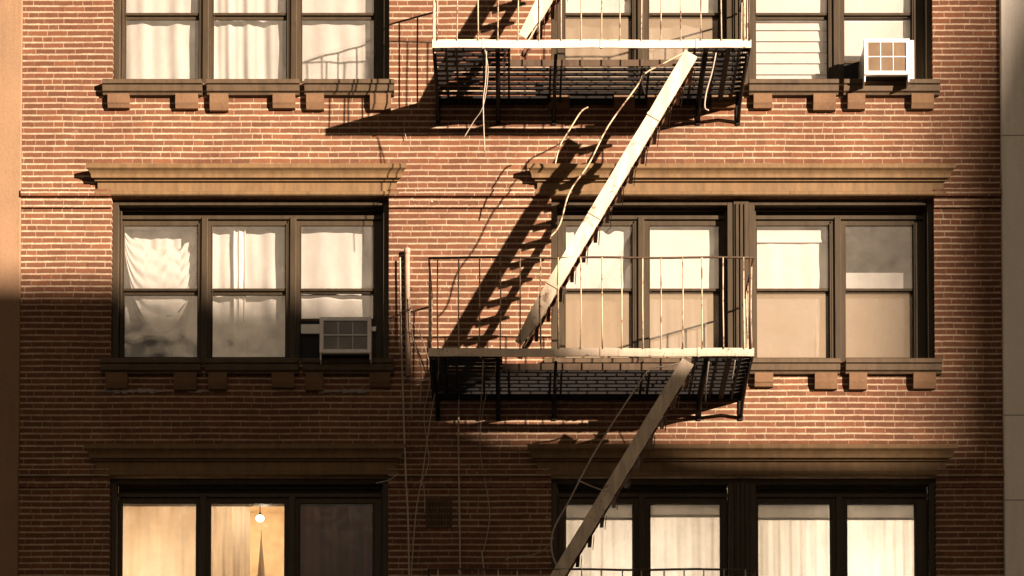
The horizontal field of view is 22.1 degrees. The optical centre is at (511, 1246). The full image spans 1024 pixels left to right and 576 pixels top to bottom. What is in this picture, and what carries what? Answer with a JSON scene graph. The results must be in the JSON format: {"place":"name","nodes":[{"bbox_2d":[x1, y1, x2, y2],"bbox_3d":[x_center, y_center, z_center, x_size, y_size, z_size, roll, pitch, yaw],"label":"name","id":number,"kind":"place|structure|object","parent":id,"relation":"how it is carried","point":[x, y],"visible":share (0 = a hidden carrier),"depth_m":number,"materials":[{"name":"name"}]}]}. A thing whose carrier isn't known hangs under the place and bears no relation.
{"place":"outdoors","nodes":[
{"label":"outdoors","id":0,"kind":"place"},
{"bbox_2d":[0,0,22,575],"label":"stucco building","id":1,"kind":"structure","parent":0,"point":[11,47],"depth_m":28.46,"materials":[{"name":"paint"}]},
{"bbox_2d":[999,0,1023,575],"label":"limestone building","id":2,"kind":"structure","parent":0,"point":[1011,23],"depth_m":28.44,"materials":[{"name":"stone"}]},
{"bbox_3d":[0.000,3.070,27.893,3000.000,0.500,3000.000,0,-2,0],"label":"ground","id":3,"kind":"structure","parent":0,"visible":0},
{"bbox_2d":[18,0,1003,575],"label":"apartment building","id":4,"kind":"structure","parent":3,"relation":"on","point":[886,176],"depth_m":28.50,"materials":[{"name":"red brick"}]},
{"bbox_2d":[120,501,197,575],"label":"window","id":5,"kind":"structure","parent":4,"relation":"in","point":[121,504],"depth_m":28.55,"materials":[{"name":"green paint"}]},
{"bbox_2d":[123,506,195,575],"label":"curtain","id":6,"kind":"object","parent":4,"relation":"hanging from","point":[159,541],"visible":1,"depth_m":28.67,"materials":[{"name":"beige fabric"}]},
{"bbox_2d":[121,223,199,357],"bbox_3d":[-3.845,-10.449,28.716,0.848,1.517,0.125,0,-2,0],"label":"window","id":7,"kind":"structure","parent":4,"relation":"in","point":[125,291],"depth_m":28.69,"materials":[{"name":"brown paint"}]},
{"bbox_2d":[125,233,196,331],"bbox_3d":[-3.845,-10.615,28.779,0.846,1.140,0.056,0,-3,0],"label":"curtain swag","id":8,"kind":"object","parent":4,"relation":"hanging from","point":[168,266],"visible":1,"depth_m":28.78,"materials":[{"name":"white fabric"}]},
{"bbox_2d":[125,231,196,356],"bbox_3d":[-3.845,-10.447,28.880,0.842,1.507,0.052,0,-3,0],"label":"curtain","id":9,"kind":"object","parent":4,"relation":"hanging from","point":[135,343],"visible":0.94,"depth_m":28.88,"materials":[{"name":"white fabric"}]},
{"bbox_2d":[126,264,196,356],"bbox_3d":[-3.845,-10.473,28.804,0.842,1.420,0.057,0,-3,0],"label":"curtain swag","id":10,"kind":"object","parent":4,"relation":"hanging from","point":[165,343],"visible":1,"depth_m":28.79,"materials":[{"name":"white fabric"}]},
{"bbox_2d":[123,0,200,78],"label":"window","id":11,"kind":"structure","parent":4,"relation":"in","point":[127,16],"depth_m":28.81,"materials":[{"name":"green paint"}]},
{"bbox_2d":[126,0,198,78],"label":"curtain","id":12,"kind":"object","parent":4,"relation":"hanging from","point":[162,49],"visible":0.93,"depth_m":28.90,"materials":[{"name":"white fabric"}]},
{"bbox_2d":[211,506,249,575],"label":"curtain","id":13,"kind":"object","parent":4,"relation":"hanging from","point":[230,541],"visible":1,"depth_m":28.67,"materials":[{"name":"beige fabric"}]},
{"bbox_2d":[233,229,245,356],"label":"curtain","id":14,"kind":"object","parent":4,"relation":"hanging from","point":[239,250],"visible":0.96,"depth_m":28.77,"materials":[{"name":"white fabric"}]},
{"bbox_2d":[208,501,286,575],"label":"window","id":15,"kind":"structure","parent":4,"relation":"in","point":[285,504],"depth_m":28.55,"materials":[{"name":"green paint"}]},
{"bbox_2d":[212,230,284,356],"bbox_3d":[-2.881,-10.450,28.792,0.842,1.507,0.063,0,-3,0],"label":"curtain","id":16,"kind":"object","parent":4,"relation":"hanging from","point":[265,315],"visible":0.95,"depth_m":28.80,"materials":[{"name":"white fabric"}]},
{"bbox_2d":[209,223,287,357],"bbox_3d":[-2.881,-10.449,28.716,0.848,1.517,0.125,0,-2,0],"label":"window","id":17,"kind":"structure","parent":4,"relation":"in","point":[216,291],"depth_m":28.69,"materials":[{"name":"brown paint"}]},
{"bbox_2d":[110,479,387,575],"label":"window frame","id":18,"kind":"structure","parent":4,"relation":"in","point":[203,491],"depth_m":28.53,"materials":[{"name":"brown paint"}]},
{"bbox_2d":[211,0,287,78],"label":"window","id":19,"kind":"structure","parent":4,"relation":"in","point":[214,16],"depth_m":28.81,"materials":[{"name":"green paint"}]},
{"bbox_2d":[214,0,285,78],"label":"curtain","id":20,"kind":"object","parent":4,"relation":"hanging from","point":[249,49],"visible":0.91,"depth_m":28.90,"materials":[{"name":"white fabric"}]},
{"bbox_2d":[112,200,388,360],"bbox_3d":[-2.848,-10.505,28.665,3.015,1.810,0.240,0,-2,0],"label":"window frame","id":21,"kind":"structure","parent":4,"relation":"in","point":[127,212],"depth_m":28.64,"materials":[{"name":"brown paint"}]},
{"bbox_2d":[114,0,388,82],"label":"window frame","id":22,"kind":"structure","parent":4,"relation":"in","point":[382,6],"depth_m":28.76,"materials":[{"name":"green paint"}]},
{"bbox_2d":[256,507,263,521],"bbox_3d":[-2.789,-8.209,29.006,0.090,0.376,0.090,0,-3,0],"label":"ceiling lamp","id":23,"kind":"object","parent":4,"relation":"hanging from","point":[259,517],"visible":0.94,"depth_m":28.98,"materials":[{"name":"white glass"}]},
{"bbox_2d":[257,531,264,575],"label":"curtain","id":24,"kind":"object","parent":4,"relation":"hanging from","point":[261,571],"visible":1,"depth_m":28.66,"materials":[{"name":"beige fabric"}]},
{"bbox_2d":[300,506,372,575],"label":"curtain","id":25,"kind":"object","parent":4,"relation":"hanging from","point":[336,541],"visible":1,"depth_m":28.67,"materials":[{"name":"grey fabric"}]},
{"bbox_2d":[298,501,374,575],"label":"window","id":26,"kind":"structure","parent":4,"relation":"in","point":[299,504],"depth_m":28.55,"materials":[{"name":"green paint"}]},
{"bbox_2d":[301,230,372,318],"bbox_3d":[-1.914,-10.690,28.794,0.833,1.028,0.045,0,-3,0],"label":"curtain","id":27,"kind":"object","parent":4,"relation":"hanging from","point":[336,258],"visible":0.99,"depth_m":28.80,"materials":[{"name":"white fabric"}]},
{"bbox_2d":[298,223,375,357],"bbox_3d":[-1.914,-10.449,28.716,0.839,1.517,0.125,0,-2,0],"label":"window","id":28,"kind":"structure","parent":4,"relation":"in","point":[304,290],"depth_m":28.68,"materials":[{"name":"green paint"}]},
{"bbox_2d":[299,0,375,80],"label":"window","id":29,"kind":"structure","parent":4,"relation":"in","point":[303,16],"depth_m":28.81,"materials":[{"name":"green paint"}]},
{"bbox_2d":[302,0,373,80],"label":"curtain","id":30,"kind":"object","parent":4,"relation":"hanging from","point":[337,49],"visible":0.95,"depth_m":28.89,"materials":[{"name":"white fabric"}]},
{"bbox_2d":[300,317,375,364],"bbox_3d":[-1.900,-9.829,28.576,0.835,0.607,0.760,0,-3,0],"label":"air conditioner","id":31,"kind":"object","parent":4,"relation":"attached to","point":[338,337],"visible":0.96,"depth_m":28.22,"materials":[{"name":"white plastic"}]},
{"bbox_2d":[399,257,409,575],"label":"cable","id":32,"kind":"object","parent":4,"relation":"attached to","point":[404,415],"visible":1,"depth_m":28.33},
{"bbox_2d":[403,248,411,376],"bbox_3d":[-1.132,-10.130,28.426,0.091,1.404,0.081,0,-3,0],"label":"conduit","id":33,"kind":"object","parent":4,"relation":"attached to","point":[407,288],"visible":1,"depth_m":28.40,"materials":[{"name":"beige metal"}]},
{"bbox_2d":[411,336,411,411],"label":"cable","id":34,"kind":"object","parent":33,"relation":"hanging from","point":[411,375],"visible":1,"depth_m":28.41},
{"bbox_2d":[409,297,421,404],"bbox_3d":[-1.045,-9.687,28.339,0.139,1.179,0.035,0,-3,0],"label":"cable","id":35,"kind":"object","parent":4,"relation":"attached to","point":[416,350],"visible":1,"depth_m":28.33,"materials":[{"name":"grey rubber"}]},
{"bbox_2d":[413,323,430,479],"bbox_3d":[-0.994,-9.106,28.340,0.156,1.811,0.187,-2,-3,33],"label":"cable","id":36,"kind":"object","parent":4,"relation":"attached to","point":[425,403],"visible":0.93,"depth_m":28.36,"materials":[{"name":"grey rubber"}]},
{"bbox_2d":[420,480,424,511],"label":"cable","id":37,"kind":"object","parent":4,"relation":"attached to","point":[424,495],"visible":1,"depth_m":28.19,"materials":[{"name":"black rubber"}]},
{"bbox_2d":[458,395,460,575],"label":"cable","id":38,"kind":"object","parent":4,"relation":"attached to","point":[459,491],"visible":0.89,"depth_m":28.33,"materials":[{"name":"grey rubber"}]},
{"bbox_2d":[481,550,485,575],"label":"cable","id":39,"kind":"object","parent":4,"relation":"attached to","point":[482,561],"visible":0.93,"depth_m":28.29,"materials":[{"name":"grey rubber"}]},
{"bbox_2d":[480,361,495,551],"bbox_3d":[-0.255,-8.374,27.779,0.116,1.700,1.188,0,-3,-4],"label":"cable","id":40,"kind":"object","parent":4,"relation":"attached to","point":[481,458],"visible":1,"depth_m":28.31,"materials":[{"name":"black rubber"}]},
{"bbox_2d":[428,0,756,575],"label":"fire escape","id":41,"kind":"object","parent":4,"relation":"attached to","point":[665,386],"visible":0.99,"depth_m":27.54,"materials":[{"name":"black metal"}]},
{"bbox_2d":[411,357,438,575],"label":"cable","id":42,"kind":"object","parent":41,"relation":"hanging from","point":[422,472],"visible":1,"depth_m":28.16,"materials":[{"name":"grey rubber"}]},
{"bbox_2d":[464,50,487,137],"bbox_3d":[-0.366,-12.076,27.479,0.080,0.802,0.375,2,-3,-37],"label":"cable","id":43,"kind":"object","parent":41,"relation":"hanging from","point":[484,98],"visible":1,"depth_m":27.41,"materials":[{"name":"beige rubber"}]},
{"bbox_2d":[477,359,483,431],"bbox_3d":[-0.328,-8.990,27.669,0.022,0.476,0.910,0,-3,-4],"label":"cable","id":44,"kind":"object","parent":41,"relation":"hanging from","point":[481,396],"visible":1,"depth_m":27.63,"materials":[{"name":"black rubber"}]},
{"bbox_2d":[483,51,486,151],"bbox_3d":[-0.277,-11.939,27.333,0.031,1.054,0.064,2,-3,-40],"label":"cable","id":45,"kind":"object","parent":41,"relation":"hanging from","point":[483,101],"visible":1,"depth_m":27.34,"materials":[{"name":"beige rubber"}]},
{"bbox_2d":[505,537,553,559],"bbox_3d":[0.285,-7.388,27.748,0.239,0.152,1.216,1,-3,-24],"label":"cable","id":46,"kind":"object","parent":41,"relation":"attached to","point":[532,554],"visible":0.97,"depth_m":28.15,"materials":[{"name":"grey rubber"}]},
{"bbox_2d":[705,361,708,401],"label":"cable","id":47,"kind":"object","parent":41,"relation":"hanging from","point":[706,382],"visible":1,"depth_m":27.32,"materials":[{"name":"grey rubber"}]},
{"bbox_2d":[704,53,716,110],"bbox_3d":[2.083,-12.180,27.418,0.165,0.575,0.042,-2,-3,42],"label":"cable","id":48,"kind":"object","parent":41,"relation":"hanging from","point":[708,83],"visible":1,"depth_m":27.43,"materials":[{"name":"beige rubber"}]},
{"bbox_2d":[566,296,630,356],"bbox_3d":[0.950,-10.080,28.771,0.763,0.766,0.050,0,-3,0],"label":"curtain","id":49,"kind":"object","parent":4,"relation":"hanging from","point":[591,334],"visible":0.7,"depth_m":28.77,"materials":[{"name":"beige fabric"}]},
{"bbox_2d":[566,21,630,76],"bbox_3d":[0.951,-13.165,28.921,0.764,0.776,0.081,0,-3,-1],"label":"curtain","id":50,"kind":"object","parent":4,"relation":"hanging from","point":[592,29],"visible":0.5,"depth_m":28.92,"materials":[{"name":"grey fabric"}]},
{"bbox_2d":[566,0,630,12],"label":"roller blind","id":51,"kind":"object","parent":4,"relation":"attached to","point":[594,6],"visible":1,"depth_m":28.88,"materials":[{"name":"white fabric"}]},
{"bbox_2d":[563,0,633,76],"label":"window","id":52,"kind":"structure","parent":4,"relation":"in","point":[566,16],"depth_m":28.81,"materials":[{"name":"green paint"}]},
{"bbox_2d":[566,520,631,575],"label":"curtain","id":53,"kind":"object","parent":4,"relation":"hanging from","point":[611,548],"visible":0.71,"depth_m":28.71,"materials":[{"name":"white fabric"}]},
{"bbox_2d":[566,229,631,291],"bbox_3d":[0.950,-10.819,28.769,0.763,0.718,0.022,0,-3,0],"label":"curtain","id":54,"kind":"object","parent":4,"relation":"hanging from","point":[616,243],"visible":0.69,"depth_m":28.77,"materials":[{"name":"white fabric"}]},
{"bbox_2d":[566,505,631,519],"bbox_3d":[0.950,-8.030,28.637,0.763,0.190,0.016,0,-3,0],"label":"roller blind","id":55,"kind":"object","parent":4,"relation":"attached to","point":[580,512],"visible":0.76,"depth_m":28.64,"materials":[{"name":"white fabric"}]},
{"bbox_2d":[564,223,633,357],"bbox_3d":[0.950,-10.449,28.716,0.769,1.517,0.125,0,-2,0],"label":"window","id":56,"kind":"structure","parent":4,"relation":"in","point":[567,291],"depth_m":28.69,"materials":[{"name":"green paint"}]},
{"bbox_2d":[564,501,634,575],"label":"window","id":57,"kind":"structure","parent":4,"relation":"in","point":[633,508],"depth_m":28.55,"materials":[{"name":"green paint"}]},
{"bbox_2d":[551,0,732,81],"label":"window frame","id":58,"kind":"structure","parent":4,"relation":"in","point":[727,30],"depth_m":28.76,"materials":[{"name":"green paint"}]},
{"bbox_2d":[551,200,733,360],"bbox_3d":[1.420,-10.505,28.665,1.986,1.810,0.240,0,-2,0],"label":"window frame","id":59,"kind":"structure","parent":4,"relation":"in","point":[640,213],"depth_m":28.64,"materials":[{"name":"green paint"}]},
{"bbox_2d":[551,479,734,575],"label":"window frame","id":60,"kind":"structure","parent":4,"relation":"in","point":[641,491],"depth_m":28.53,"materials":[{"name":"green paint"}]},
{"bbox_2d":[649,21,717,76],"bbox_3d":[1.887,-13.165,28.916,0.799,0.776,0.080,0,-3,-1],"label":"curtain","id":61,"kind":"object","parent":4,"relation":"hanging from","point":[690,30],"visible":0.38,"depth_m":28.94,"materials":[{"name":"beige fabric"}]},
{"bbox_2d":[649,0,717,12],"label":"roller blind","id":62,"kind":"object","parent":4,"relation":"attached to","point":[688,6],"visible":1,"depth_m":28.88,"materials":[{"name":"white fabric"}]},
{"bbox_2d":[647,0,720,76],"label":"window","id":63,"kind":"structure","parent":4,"relation":"in","point":[650,16],"depth_m":28.83,"materials":[{"name":"green paint"}]},
{"bbox_2d":[650,228,718,288],"bbox_3d":[1.887,-10.823,28.756,0.798,0.766,0.016,0,-3,0],"label":"roller blind","id":64,"kind":"object","parent":4,"relation":"attached to","point":[672,242],"visible":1,"depth_m":28.75,"materials":[{"name":"white fabric"}]},
{"bbox_2d":[650,296,718,347],"bbox_3d":[1.887,-10.081,28.752,0.798,0.766,0.024,0,-3,0],"label":"curtain","id":65,"kind":"object","parent":4,"relation":"hanging from","point":[671,321],"visible":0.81,"depth_m":28.75,"materials":[{"name":"beige fabric"}]},
{"bbox_2d":[651,505,718,517],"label":"roller blind","id":66,"kind":"object","parent":4,"relation":"attached to","point":[684,511],"visible":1,"depth_m":28.64,"materials":[{"name":"beige fabric"}]},
{"bbox_2d":[648,223,721,357],"bbox_3d":[1.887,-10.449,28.716,0.804,1.517,0.125,0,-2,0],"label":"window","id":67,"kind":"structure","parent":4,"relation":"in","point":[651,291],"depth_m":28.69,"materials":[{"name":"green paint"}]},
{"bbox_2d":[648,501,721,575],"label":"window","id":68,"kind":"structure","parent":4,"relation":"in","point":[649,504],"depth_m":28.55,"materials":[{"name":"green paint"}]},
{"bbox_2d":[651,518,719,575],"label":"curtain","id":69,"kind":"object","parent":4,"relation":"hanging from","point":[685,542],"visible":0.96,"depth_m":28.71,"materials":[{"name":"white fabric"}]},
{"bbox_2d":[756,22,826,78],"bbox_3d":[3.074,-13.150,28.867,0.848,0.741,0.017,0,-3,0],"label":"slatted blind","id":70,"kind":"object","parent":4,"relation":"attached to","point":[791,57],"visible":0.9,"depth_m":28.87,"materials":[{"name":"white plastic"}]},
{"bbox_2d":[756,0,826,21],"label":"roller blind","id":71,"kind":"object","parent":4,"relation":"attached to","point":[791,6],"visible":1,"depth_m":28.88,"materials":[{"name":"white fabric"}]},
{"bbox_2d":[757,296,827,356],"bbox_3d":[3.074,-10.066,28.743,0.824,0.776,0.016,0,-3,0],"label":"roller blind","id":72,"kind":"object","parent":4,"relation":"attached to","point":[785,326],"visible":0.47,"depth_m":28.74,"materials":[{"name":"beige fabric"}]},
{"bbox_2d":[757,243,827,288],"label":"curtain","id":73,"kind":"object","parent":4,"relation":"hanging from","point":[792,265],"visible":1,"depth_m":28.78,"materials":[{"name":"white fabric"}]},
{"bbox_2d":[757,228,827,242],"bbox_3d":[3.074,-11.113,28.771,0.824,0.186,0.016,0,-3,0],"label":"roller blind","id":74,"kind":"object","parent":4,"relation":"attached to","point":[792,235],"visible":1,"depth_m":28.77,"materials":[{"name":"white fabric"}]},
{"bbox_2d":[755,0,829,78],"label":"window","id":75,"kind":"structure","parent":4,"relation":"in","point":[758,16],"depth_m":28.81,"materials":[{"name":"green paint"}]},
{"bbox_2d":[758,505,828,519],"bbox_3d":[3.074,-8.030,28.637,0.824,0.190,0.016,0,-3,0],"label":"roller blind","id":76,"kind":"object","parent":4,"relation":"attached to","point":[793,512],"visible":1,"depth_m":28.64,"materials":[{"name":"white fabric"}]},
{"bbox_2d":[756,223,830,357],"bbox_3d":[3.074,-10.449,28.716,0.830,1.517,0.125,0,-2,0],"label":"window","id":77,"kind":"structure","parent":4,"relation":"in","point":[760,291],"depth_m":28.69,"materials":[{"name":"green paint"}]},
{"bbox_2d":[758,520,829,575],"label":"curtain","id":78,"kind":"object","parent":4,"relation":"hanging from","point":[793,547],"visible":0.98,"depth_m":28.71,"materials":[{"name":"white fabric"}]},
{"bbox_2d":[757,501,832,575],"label":"window","id":79,"kind":"structure","parent":4,"relation":"in","point":[830,504],"depth_m":28.55,"materials":[{"name":"green paint"}]},
{"bbox_2d":[814,296,827,356],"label":"curtain","id":80,"kind":"object","parent":4,"relation":"hanging from","point":[816,343],"visible":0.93,"depth_m":28.74,"materials":[{"name":"white fabric"}]},
{"bbox_2d":[748,0,931,82],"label":"window frame","id":81,"kind":"structure","parent":4,"relation":"in","point":[922,31],"depth_m":28.76,"materials":[{"name":"green paint"}]},
{"bbox_2d":[749,200,933,360],"bbox_3d":[3.585,-10.505,28.665,2.010,1.810,0.240,0,-2,0],"label":"window frame","id":82,"kind":"structure","parent":4,"relation":"in","point":[837,213],"depth_m":28.64,"materials":[{"name":"brown paint"}]},
{"bbox_2d":[750,479,934,575],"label":"window frame","id":83,"kind":"structure","parent":4,"relation":"in","point":[838,491],"depth_m":28.53,"materials":[{"name":"green paint"}]},
{"bbox_2d":[844,0,909,55],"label":"roller blind","id":84,"kind":"object","parent":4,"relation":"attached to","point":[857,32],"visible":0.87,"depth_m":28.88,"materials":[{"name":"white fabric"}]},
{"bbox_2d":[842,0,912,80],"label":"window","id":85,"kind":"structure","parent":4,"relation":"in","point":[844,15],"depth_m":28.81,"materials":[{"name":"green paint"}]},
{"bbox_2d":[846,273,911,356],"bbox_3d":[4.020,-10.184,28.743,0.772,1.011,0.016,0,-3,0],"label":"roller blind","id":86,"kind":"object","parent":4,"relation":"attached to","point":[878,326],"visible":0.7,"depth_m":28.74,"materials":[{"name":"beige fabric"}]},
{"bbox_2d":[844,39,913,87],"bbox_3d":[4.025,-12.898,28.710,0.758,0.635,0.760,0,-3,0],"label":"air conditioner","id":87,"kind":"object","parent":4,"relation":"attached to","point":[886,59],"visible":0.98,"depth_m":28.35,"materials":[{"name":"white metal"}]},
{"bbox_2d":[844,223,915,357],"bbox_3d":[4.020,-10.449,28.716,0.778,1.517,0.125,0,-2,0],"label":"window","id":88,"kind":"structure","parent":4,"relation":"in","point":[847,291],"depth_m":28.69,"materials":[{"name":"brown paint"}]},
{"bbox_2d":[847,520,913,575],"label":"curtain","id":89,"kind":"object","parent":4,"relation":"hanging from","point":[880,547],"visible":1,"depth_m":28.71,"materials":[{"name":"white fabric"}]},
{"bbox_2d":[847,505,913,519],"bbox_3d":[4.020,-8.030,28.637,0.772,0.190,0.016,0,-3,0],"label":"roller blind","id":90,"kind":"object","parent":4,"relation":"attached to","point":[880,512],"visible":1,"depth_m":28.64,"materials":[{"name":"white fabric"}]},
{"bbox_2d":[845,501,916,575],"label":"window","id":91,"kind":"structure","parent":4,"relation":"in","point":[915,504],"depth_m":28.55,"materials":[{"name":"green paint"}]}
]}

